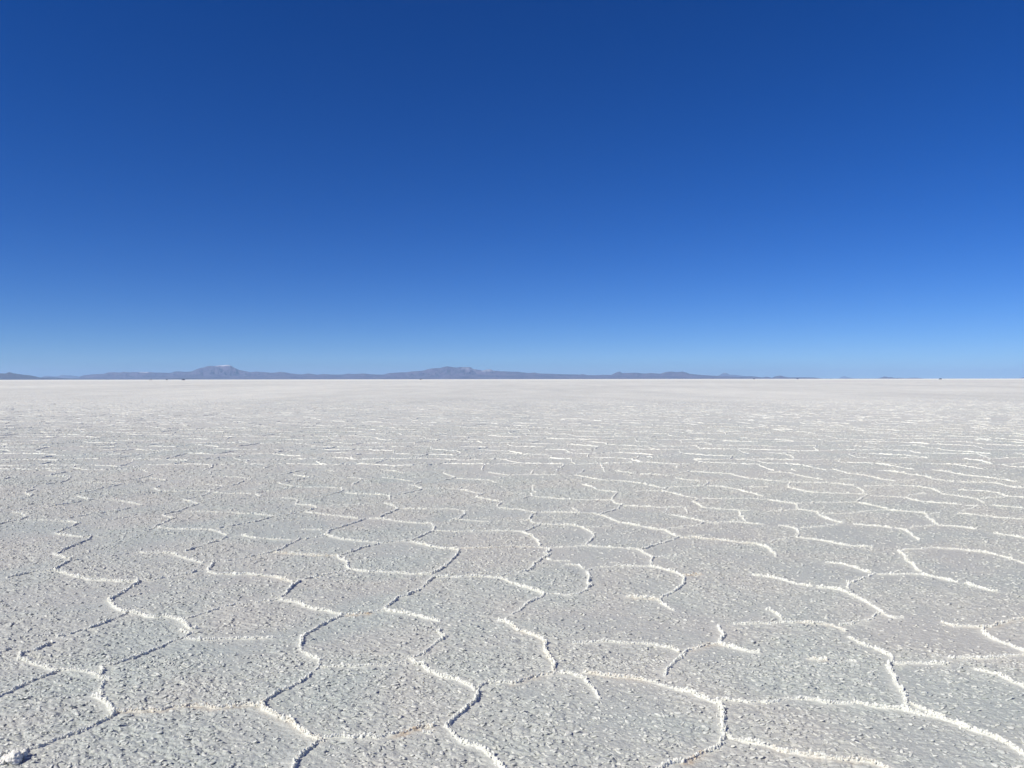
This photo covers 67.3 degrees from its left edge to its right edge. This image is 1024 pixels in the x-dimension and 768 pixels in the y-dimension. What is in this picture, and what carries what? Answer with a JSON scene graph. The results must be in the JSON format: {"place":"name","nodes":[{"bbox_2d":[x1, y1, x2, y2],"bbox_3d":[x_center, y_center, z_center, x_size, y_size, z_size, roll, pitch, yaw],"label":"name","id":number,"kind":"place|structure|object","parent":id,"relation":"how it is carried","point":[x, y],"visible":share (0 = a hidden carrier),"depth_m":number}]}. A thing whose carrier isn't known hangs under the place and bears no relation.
{"place":"outdoors","nodes":[
{"label":"outdoors","id":0,"kind":"place"},
{"bbox_2d":[0,372,48,379],"bbox_3d":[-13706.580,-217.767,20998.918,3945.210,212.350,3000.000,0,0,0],"label":"hill","id":1,"kind":"structure","parent":0,"point":[9,376],"depth_m":20375.23},
{"bbox_2d":[41,375,79,378],"bbox_3d":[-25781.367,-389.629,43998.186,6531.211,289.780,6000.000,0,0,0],"label":"hill","id":2,"kind":"structure","parent":0,"point":[67,376],"depth_m":43414.93},
{"bbox_2d":[79,365,822,378],"bbox_3d":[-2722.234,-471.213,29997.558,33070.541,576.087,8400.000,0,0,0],"label":"mountain range","id":3,"kind":"structure","parent":0,"point":[231,372],"depth_m":28606.14},
{"bbox_2d":[45,377,899,379],"bbox_3d":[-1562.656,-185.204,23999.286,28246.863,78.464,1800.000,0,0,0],"label":"hill","id":4,"kind":"structure","parent":0,"point":[51,378],"depth_m":23263.07},
{"bbox_2d":[0,378,1023,767],"bbox_3d":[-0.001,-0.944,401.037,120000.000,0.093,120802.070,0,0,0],"label":"ground","id":5,"kind":"structure","parent":0,"point":[510,572],"depth_m":6.49},
{"bbox_2d":[0,749,27,765],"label":"salt lump","id":6,"kind":"object","parent":5,"relation":"on","point":[14,757],"visible":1,"depth_m":3.28},
{"bbox_2d":[0,0,1023,378],"label":"sky","id":7,"kind":"structure","parent":0,"point":[825,189]},
{"bbox_2d":[719,373,744,376],"bbox_3d":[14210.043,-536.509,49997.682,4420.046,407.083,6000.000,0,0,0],"label":"mountain","id":8,"kind":"structure","parent":0,"point":[725,374],"depth_m":49597.04},
{"bbox_2d":[838,376,854,378],"bbox_3d":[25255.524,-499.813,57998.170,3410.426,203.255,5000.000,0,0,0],"label":"mountain","id":9,"kind":"structure","parent":0,"point":[843,377],"depth_m":56632.95},
{"bbox_2d":[877,377,922,378],"bbox_3d":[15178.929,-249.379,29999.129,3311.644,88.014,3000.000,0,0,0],"label":"hill","id":10,"kind":"structure","parent":0,"point":[897,378],"depth_m":28894.48}
]}

